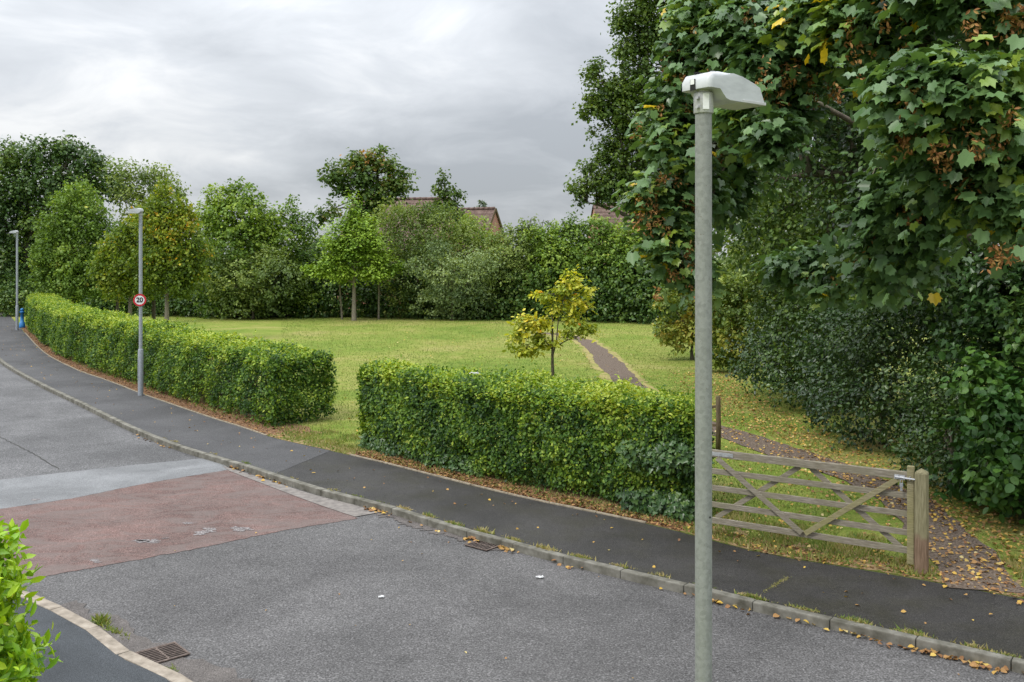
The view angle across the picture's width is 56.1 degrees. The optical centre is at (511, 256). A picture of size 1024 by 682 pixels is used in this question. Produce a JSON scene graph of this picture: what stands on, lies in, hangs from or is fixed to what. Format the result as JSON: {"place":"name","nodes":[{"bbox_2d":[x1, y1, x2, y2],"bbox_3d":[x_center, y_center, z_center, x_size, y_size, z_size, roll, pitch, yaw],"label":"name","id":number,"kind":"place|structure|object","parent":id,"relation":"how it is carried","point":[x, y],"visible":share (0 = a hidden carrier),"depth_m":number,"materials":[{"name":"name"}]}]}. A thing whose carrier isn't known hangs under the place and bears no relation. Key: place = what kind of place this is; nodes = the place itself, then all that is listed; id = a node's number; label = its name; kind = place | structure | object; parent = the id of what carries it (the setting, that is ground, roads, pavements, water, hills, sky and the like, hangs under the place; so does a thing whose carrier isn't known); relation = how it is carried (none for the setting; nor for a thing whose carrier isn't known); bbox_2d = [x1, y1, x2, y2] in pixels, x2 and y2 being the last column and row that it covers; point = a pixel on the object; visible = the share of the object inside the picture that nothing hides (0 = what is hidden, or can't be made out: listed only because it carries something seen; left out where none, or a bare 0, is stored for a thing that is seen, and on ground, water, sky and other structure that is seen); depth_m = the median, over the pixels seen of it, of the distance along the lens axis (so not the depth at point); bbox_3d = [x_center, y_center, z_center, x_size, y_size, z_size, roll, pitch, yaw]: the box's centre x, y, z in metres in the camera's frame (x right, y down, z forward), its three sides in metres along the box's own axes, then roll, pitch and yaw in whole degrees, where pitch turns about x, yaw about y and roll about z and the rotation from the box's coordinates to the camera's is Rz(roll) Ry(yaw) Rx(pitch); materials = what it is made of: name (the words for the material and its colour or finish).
{"place":"outdoors","nodes":[
{"label":"outdoors","id":0,"kind":"place"},
{"bbox_2d":[12,598,169,681],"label":"pavement","id":1,"kind":"structure","parent":0,"point":[85,655],"depth_m":9.98,"materials":[{"name":"grey asphalt"}]},
{"bbox_2d":[682,71,765,681],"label":"street lamp","id":2,"kind":"object","parent":1,"relation":"on","point":[709,91],"visible":1,"depth_m":5.26,"materials":[{"name":"metal"}]},
{"bbox_2d":[0,363,200,478],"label":"road","id":3,"kind":"structure","parent":0,"point":[62,434],"depth_m":22.01,"materials":[{"name":"grey asphalt"}]},
{"bbox_2d":[0,437,58,468],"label":"road seam","id":4,"kind":"object","parent":3,"relation":"on","point":[31,452],"visible":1,"depth_m":20.49,"materials":[{"name":"asphalt"}]},
{"bbox_2d":[0,313,329,472],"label":"old pavement","id":5,"kind":"structure","parent":0,"point":[162,419],"depth_m":24.72,"materials":[{"name":"grey asphalt"}]},
{"bbox_2d":[9,230,18,329],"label":"street lamp","id":6,"kind":"object","parent":5,"relation":"on","point":[16,310],"visible":0.97,"depth_m":53.21,"materials":[{"name":"metal"}]},
{"bbox_2d":[126,208,143,395],"bbox_3d":[-11.095,1.361,28.259,0.478,5.577,0.222,0,0,-25],"label":"street lamp","id":7,"kind":"object","parent":5,"relation":"on","point":[139,211],"visible":0.97,"depth_m":28.28,"materials":[{"name":"metal"}]},
{"bbox_2d":[133,294,145,305],"bbox_3d":[-10.964,1.286,28.303,0.364,0.364,0.124,0,0,-17],"label":"speed sign","id":8,"kind":"object","parent":7,"relation":"attached to","point":[139,299],"visible":1,"depth_m":28.25,"materials":[{"name":"metal"}]},
{"bbox_2d":[0,0,999,257],"label":"sky","id":9,"kind":"structure","parent":0,"point":[263,92],"materials":[{"name":"grey"}]},
{"bbox_2d":[6,362,1023,658],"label":"pavement","id":10,"kind":"structure","parent":0,"point":[976,616],"depth_m":12.99,"materials":[{"name":"grey asphalt"}]},
{"bbox_2d":[9,267,1023,598],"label":"field","id":11,"kind":"structure","parent":0,"point":[271,327],"depth_m":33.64,"materials":[{"name":"green plant"}]},
{"bbox_2d":[0,264,48,316],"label":"shrub","id":12,"kind":"object","parent":11,"relation":"on","point":[7,299],"visible":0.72,"depth_m":65.52,"materials":[{"name":"green plant"}]},
{"bbox_2d":[0,130,135,312],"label":"tree","id":13,"kind":"object","parent":11,"relation":"on","point":[23,188],"visible":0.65,"depth_m":69.20,"materials":[{"name":"green plant"}]},
{"bbox_2d":[19,174,117,303],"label":"hornbeam tree","id":14,"kind":"object","parent":11,"relation":"on","point":[65,258],"visible":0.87,"depth_m":56.45,"materials":[{"name":"green plant"}]},
{"bbox_2d":[92,284,125,311],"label":"slender tree","id":15,"kind":"object","parent":11,"relation":"on","point":[116,304],"visible":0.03,"depth_m":50.92,"materials":[{"name":"green plant"}]},
{"bbox_2d":[77,206,154,315],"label":"lime tree","id":16,"kind":"object","parent":11,"relation":"on","point":[112,258],"visible":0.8,"depth_m":47.05,"materials":[{"name":"green plant"}]},
{"bbox_2d":[99,155,191,307],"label":"thin tree","id":17,"kind":"object","parent":11,"relation":"on","point":[144,178],"visible":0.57,"depth_m":67.66,"materials":[{"name":"green plant"}]},
{"bbox_2d":[135,263,164,320],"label":"slender tree","id":18,"kind":"object","parent":11,"relation":"on","point":[154,307],"visible":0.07,"depth_m":48.92,"materials":[{"name":"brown plant"}]},
{"bbox_2d":[122,175,218,319],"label":"lime tree","id":19,"kind":"object","parent":11,"relation":"on","point":[170,226],"visible":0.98,"depth_m":46.09,"materials":[{"name":"green plant"}]},
{"bbox_2d":[23,325,321,438],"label":"verge","id":20,"kind":"structure","parent":11,"relation":"on","point":[167,398],"depth_m":26.57,"materials":[{"name":"soil"}]},
{"bbox_2d":[19,308,24,327],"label":"bollard","id":21,"kind":"object","parent":20,"relation":"on","point":[22,322],"visible":1,"depth_m":55.07,"materials":[{"name":"blue paint"}]},
{"bbox_2d":[24,290,339,425],"bbox_3d":[-17.285,3.012,40.128,3.547,2.313,41.591,0,0,-34],"label":"hedge","id":22,"kind":"object","parent":11,"relation":"on","point":[55,321],"visible":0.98,"depth_m":26.79,"materials":[{"name":"green plant"}]},
{"bbox_2d":[193,176,294,318],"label":"tree","id":23,"kind":"object","parent":11,"relation":"on","point":[242,232],"visible":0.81,"depth_m":63.18,"materials":[{"name":"green plant"}]},
{"bbox_2d":[190,243,318,319],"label":"shrub","id":24,"kind":"object","parent":11,"relation":"on","point":[268,266],"visible":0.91,"depth_m":61.98,"materials":[{"name":"green plant"}]},
{"bbox_2d":[248,194,332,317],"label":"tree","id":25,"kind":"object","parent":11,"relation":"on","point":[297,230],"visible":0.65,"depth_m":64.49,"materials":[{"name":"green plant"}]},
{"bbox_2d":[267,432,366,453],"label":"verge","id":26,"kind":"structure","parent":11,"relation":"on","point":[300,441],"depth_m":21.14,"materials":[{"name":"brown plant"}]},
{"bbox_2d":[328,247,347,318],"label":"slender tree","id":27,"kind":"object","parent":11,"relation":"on","point":[339,292],"visible":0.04,"depth_m":62.44,"materials":[{"name":"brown plant"}]},
{"bbox_2d":[300,187,409,320],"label":"maple tree","id":28,"kind":"object","parent":11,"relation":"on","point":[355,251],"visible":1,"depth_m":60.92,"materials":[{"name":"green plant"}]},
{"bbox_2d":[301,143,420,314],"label":"sycamore tree","id":29,"kind":"object","parent":11,"relation":"on","point":[375,190],"visible":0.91,"depth_m":67.61,"materials":[{"name":"green plant"}]},
{"bbox_2d":[0,228,746,324],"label":"thicket","id":30,"kind":"object","parent":11,"relation":"on","point":[364,293],"visible":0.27,"depth_m":63.30,"materials":[{"name":"green plant"}]},
{"bbox_2d":[367,252,394,318],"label":"slender tree","id":31,"kind":"object","parent":11,"relation":"on","point":[379,287],"visible":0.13,"depth_m":62.47,"materials":[{"name":"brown plant"}]},
{"bbox_2d":[339,197,458,309],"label":"brick house","id":32,"kind":"structure","parent":11,"relation":"on","point":[410,202],"depth_m":76.45,"materials":[{"name":"brown tile"}]},
{"bbox_2d":[364,195,489,318],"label":"shrub","id":33,"kind":"object","parent":11,"relation":"on","point":[422,219],"visible":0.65,"depth_m":63.50,"materials":[{"name":"green plant"}]},
{"bbox_2d":[424,167,468,247],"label":"sycamore tree","id":34,"kind":"object","parent":11,"relation":"on","point":[445,192],"visible":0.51,"depth_m":69.86,"materials":[{"name":"green plant"}]},
{"bbox_2d":[391,230,510,320],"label":"shrub","id":35,"kind":"object","parent":11,"relation":"on","point":[459,295],"visible":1,"depth_m":61.13,"materials":[{"name":"green plant"}]},
{"bbox_2d":[441,210,498,315],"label":"shrub","id":36,"kind":"object","parent":11,"relation":"on","point":[479,220],"visible":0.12,"depth_m":65.57,"materials":[{"name":"green plant"}]},
{"bbox_2d":[476,200,486,206],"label":"poplar tree","id":37,"kind":"object","parent":11,"relation":"on","point":[483,203],"visible":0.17,"depth_m":119.79,"materials":[{"name":"green plant"}]},
{"bbox_2d":[463,438,500,462],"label":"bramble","id":38,"kind":"object","parent":11,"relation":"on","point":[479,451],"visible":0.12,"depth_m":18.38,"materials":[{"name":"green plant"}]},
{"bbox_2d":[456,207,508,266],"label":"brick house","id":39,"kind":"structure","parent":11,"relation":"on","point":[492,214],"depth_m":81.60,"materials":[{"name":"brown tile"}]},
{"bbox_2d":[472,213,551,318],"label":"shrub","id":40,"kind":"object","parent":11,"relation":"on","point":[507,251],"visible":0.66,"depth_m":62.12,"materials":[{"name":"green plant"}]},
{"bbox_2d":[1,325,1023,677],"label":"fallen leaves","id":41,"kind":"object","parent":11,"relation":"on","point":[687,525],"visible":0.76,"depth_m":15.84,"materials":[{"name":"brown plant"}]},
{"bbox_2d":[356,450,694,530],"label":"verge","id":42,"kind":"structure","parent":11,"relation":"on","point":[569,494],"depth_m":16.67,"materials":[{"name":"soil"}]},
{"bbox_2d":[355,431,485,476],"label":"ivy","id":43,"kind":"object","parent":42,"relation":"on","point":[384,446],"visible":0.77,"depth_m":19.06,"materials":[{"name":"green plant"}]},
{"bbox_2d":[355,354,718,509],"bbox_3d":[-0.004,3.083,18.477,9.260,2.131,2.237,0,0,42],"label":"hedge","id":44,"kind":"object","parent":11,"relation":"on","point":[389,398],"visible":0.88,"depth_m":17.21,"materials":[{"name":"green plant"}]},
{"bbox_2d":[614,436,714,522],"bbox_3d":[2.436,3.508,15.298,1.748,1.359,0.891,0,0,36],"label":"ivy","id":45,"kind":"object","parent":44,"relation":"attached to","point":[675,506],"visible":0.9,"depth_m":15.13,"materials":[{"name":"green plant"}]},
{"bbox_2d":[501,264,600,376],"bbox_3d":[1.276,2.224,30.533,3.232,3.953,1.170,0,0,0],"label":"oak sapling","id":46,"kind":"object","parent":11,"relation":"on","point":[540,325],"visible":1,"depth_m":30.41,"materials":[{"name":"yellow plant"}]},
{"bbox_2d":[511,211,591,319],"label":"shrub","id":47,"kind":"object","parent":11,"relation":"on","point":[555,240],"visible":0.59,"depth_m":61.64,"materials":[{"name":"green plant"}]},
{"bbox_2d":[522,219,567,244],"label":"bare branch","id":48,"kind":"object","parent":47,"relation":"attached to","point":[539,223],"visible":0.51,"depth_m":62.99,"materials":[{"name":"plant"}]},
{"bbox_2d":[553,213,632,319],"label":"shrub","id":49,"kind":"object","parent":11,"relation":"on","point":[595,245],"visible":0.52,"depth_m":61.19,"materials":[{"name":"green plant"}]},
{"bbox_2d":[534,332,660,409],"bbox_3d":[3.514,4.094,38.621,3.196,0.001,27.214,0,0,-6],"label":"path edge","id":50,"kind":"object","parent":11,"relation":"on","point":[605,375],"visible":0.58,"depth_m":36.69,"materials":[{"name":"soil"}]},
{"bbox_2d":[586,203,645,263],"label":"brick house","id":51,"kind":"structure","parent":11,"relation":"on","point":[601,211],"depth_m":81.25,"materials":[{"name":"brown tile"}]},
{"bbox_2d":[563,0,685,240],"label":"oak tree","id":52,"kind":"object","parent":11,"relation":"on","point":[621,97],"visible":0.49,"depth_m":68.48,"materials":[{"name":"green plant"}]},
{"bbox_2d":[594,218,666,315],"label":"shrub","id":53,"kind":"object","parent":11,"relation":"on","point":[631,242],"visible":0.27,"depth_m":60.17,"materials":[{"name":"green plant"}]},
{"bbox_2d":[650,275,735,359],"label":"shrub","id":54,"kind":"object","parent":11,"relation":"on","point":[680,324],"visible":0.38,"depth_m":37.78,"materials":[{"name":"green plant"}]},
{"bbox_2d":[670,396,720,449],"bbox_3d":[3.681,3.537,20.353,1.478,1.228,0.111,0,0,22],"label":"fence post","id":55,"kind":"object","parent":11,"relation":"on","point":[717,406],"visible":0.56,"depth_m":20.06,"materials":[{"name":"brown wood"}]},
{"bbox_2d":[691,273,774,372],"bbox_3d":[7.854,2.353,33.952,3.018,3.725,2.047,0,0,0],"label":"shrub","id":56,"kind":"object","parent":11,"relation":"on","point":[722,323],"visible":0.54,"depth_m":33.63,"materials":[{"name":"green plant"}]},
{"bbox_2d":[655,0,864,351],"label":"ivy clad tree","id":57,"kind":"object","parent":11,"relation":"on","point":[721,260],"visible":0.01,"depth_m":38.41,"materials":[{"name":"green plant"}]},
{"bbox_2d":[720,178,854,369],"bbox_3d":[8.769,0.738,29.947,4.632,6.925,3.049,0,0,0],"label":"shrub","id":58,"kind":"object","parent":11,"relation":"on","point":[754,293],"visible":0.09,"depth_m":29.92,"materials":[{"name":"green plant"}]},
{"bbox_2d":[712,256,902,412],"bbox_3d":[7.939,1.919,26.364,4.544,4.563,7.404,0,0,0],"label":"shrub","id":59,"kind":"object","parent":11,"relation":"on","point":[773,370],"visible":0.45,"depth_m":25.88,"materials":[{"name":"green plant"}]},
{"bbox_2d":[609,0,1023,314],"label":"sycamore tree","id":60,"kind":"object","parent":11,"relation":"on","point":[942,125],"visible":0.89,"depth_m":10.91,"materials":[{"name":"green plant"}]},
{"bbox_2d":[673,0,989,409],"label":"ivy clad tree","id":61,"kind":"object","parent":11,"relation":"on","point":[770,242],"visible":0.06,"depth_m":25.96,"materials":[{"name":"green plant"}]},
{"bbox_2d":[681,526,1023,597],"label":"verge","id":62,"kind":"structure","parent":11,"relation":"on","point":[1019,582],"depth_m":12.85,"materials":[{"name":"green plant"}]},
{"bbox_2d":[736,35,1023,448],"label":"ivy clad tree","id":63,"kind":"object","parent":11,"relation":"on","point":[837,172],"visible":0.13,"depth_m":18.17,"materials":[{"name":"green plant"}]},
{"bbox_2d":[779,288,983,472],"bbox_3d":[8.186,2.060,21.166,4.233,4.280,6.731,0,0,0],"label":"shrub","id":64,"kind":"object","parent":11,"relation":"on","point":[859,351],"visible":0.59,"depth_m":20.57,"materials":[{"name":"green plant"}]},
{"bbox_2d":[812,204,1023,425],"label":"shrub","id":65,"kind":"object","parent":11,"relation":"on","point":[936,320],"visible":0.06,"depth_m":19.60,"materials":[{"name":"green plant"}]},
{"bbox_2d":[914,468,928,573],"bbox_3d":[5.303,3.498,12.439,0.155,1.505,0.155,0,0,31],"label":"gate post","id":66,"kind":"object","parent":11,"relation":"on","point":[921,519],"visible":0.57,"depth_m":12.37,"materials":[{"name":"brown wood"}]},
{"bbox_2d":[712,449,914,564],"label":"field gate","id":67,"kind":"structure","parent":66,"relation":"attached to","point":[751,492],"depth_m":13.09,"materials":[{"name":"brown wood"}]},
{"bbox_2d":[899,479,902,490],"bbox_3d":[5.064,2.978,12.497,0.045,0.154,0.020,0,0,0],"label":"padlock","id":68,"kind":"object","parent":67,"relation":"hanging from","point":[901,486],"visible":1,"depth_m":12.49,"materials":[{"name":"metal"}]},
{"bbox_2d":[869,333,1020,497],"bbox_3d":[8.116,2.758,17.642,2.743,2.884,4.106,0,0,10],"label":"shrub","id":69,"kind":"object","parent":11,"relation":"on","point":[928,407],"visible":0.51,"depth_m":17.32,"materials":[{"name":"green plant"}]},
{"bbox_2d":[926,334,1023,523],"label":"shrub","id":70,"kind":"object","parent":11,"relation":"on","point":[999,447],"visible":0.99,"depth_m":15.13,"materials":[{"name":"green plant"}]},
{"bbox_2d":[928,246,1023,394],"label":"shrub","id":71,"kind":"object","parent":11,"relation":"on","point":[1005,317],"visible":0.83,"depth_m":16.34,"materials":[{"name":"green plant"}]},
{"bbox_2d":[20,466,1023,681],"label":"road","id":72,"kind":"structure","parent":0,"point":[452,601],"depth_m":11.11,"materials":[{"name":"grey asphalt"}]},
{"bbox_2d":[21,591,192,681],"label":"kerb","id":73,"kind":"structure","parent":72,"relation":"on","point":[107,640],"depth_m":10.38,"materials":[{"name":"concrete"}]},
{"bbox_2d":[0,458,226,508],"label":"pale ramp","id":74,"kind":"structure","parent":72,"relation":"on","point":[19,491],"depth_m":17.97,"materials":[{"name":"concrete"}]},
{"bbox_2d":[61,600,252,681],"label":"gutter","id":75,"kind":"object","parent":72,"relation":"on","point":[198,670],"visible":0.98,"depth_m":9.99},
{"bbox_2d":[135,641,190,662],"bbox_3d":[-3.681,4.184,10.117,0.436,0.019,0.420,0,0,-41],"label":"drain cover","id":76,"kind":"object","parent":72,"relation":"on","point":[166,652],"visible":1,"depth_m":10.13,"materials":[{"name":"metal"}]},
{"bbox_2d":[0,470,355,578],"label":"red speed table","id":77,"kind":"object","parent":72,"relation":"on","point":[81,532],"visible":0.98,"depth_m":15.37,"materials":[{"name":"asphalt"}]},
{"bbox_2d":[224,466,377,516],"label":"channel blocks","id":78,"kind":"structure","parent":72,"relation":"on","point":[348,508],"depth_m":16.55,"materials":[{"name":"grey concrete"}]},
{"bbox_2d":[353,504,505,551],"bbox_3d":[-1.506,4.192,14.956,3.716,0.001,0.314,0,0,44],"label":"gutter","id":79,"kind":"object","parent":72,"relation":"on","point":[414,524],"visible":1,"depth_m":14.91,"materials":[{"name":"grey concrete"}]},
{"bbox_2d":[464,540,498,550],"bbox_3d":[-0.412,4.184,13.924,0.440,0.019,0.356,0,0,41],"label":"drain cover","id":80,"kind":"object","parent":72,"relation":"on","point":[484,545],"visible":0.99,"depth_m":13.88,"materials":[{"name":"metal"}]},
{"bbox_2d":[0,358,1023,673],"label":"kerb","id":81,"kind":"structure","parent":72,"relation":"on","point":[904,638],"depth_m":12.65,"materials":[{"name":"concrete"}]},
{"bbox_2d":[90,437,1020,671],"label":"kerb weeds","id":82,"kind":"object","parent":72,"relation":"on","point":[98,620],"visible":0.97,"depth_m":11.13,"materials":[{"name":"green plant"}]},
{"bbox_2d":[541,332,1023,592],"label":"path","id":83,"kind":"structure","parent":0,"point":[603,359],"depth_m":14.81,"materials":[{"name":"brown gravel"}]},
{"label":"ground","id":84,"kind":"structure","parent":0,"visible":0},
{"bbox_2d":[25,333,266,435],"bbox_3d":[-16.258,4.218,36.377,1.112,0.287,35.829,0,0,-35],"label":"edging","id":85,"kind":"object","parent":84,"relation":"on","point":[145,394],"visible":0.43,"depth_m":27.78,"materials":[{"name":"concrete"}]},
{"bbox_2d":[5,222,817,267],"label":"distant wood","id":86,"kind":"object","parent":84,"relation":"on","point":[717,252],"visible":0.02,"depth_m":189.30,"materials":[{"name":"green plant"}]},
{"bbox_2d":[349,454,646,522],"bbox_3d":[-0.691,4.218,17.256,7.415,0.287,0.191,0,0,43],"label":"edging","id":87,"kind":"object","parent":84,"relation":"on","point":[559,504],"visible":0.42,"depth_m":16.53,"materials":[{"name":"concrete"}]},
{"label":"front garden","id":88,"kind":"structure","parent":0,"visible":0},
{"bbox_2d":[0,516,63,681],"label":"laurel bush","id":89,"kind":"object","parent":88,"relation":"on","point":[20,661],"visible":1,"depth_m":5.08,"materials":[{"name":"green plant"}]}
]}

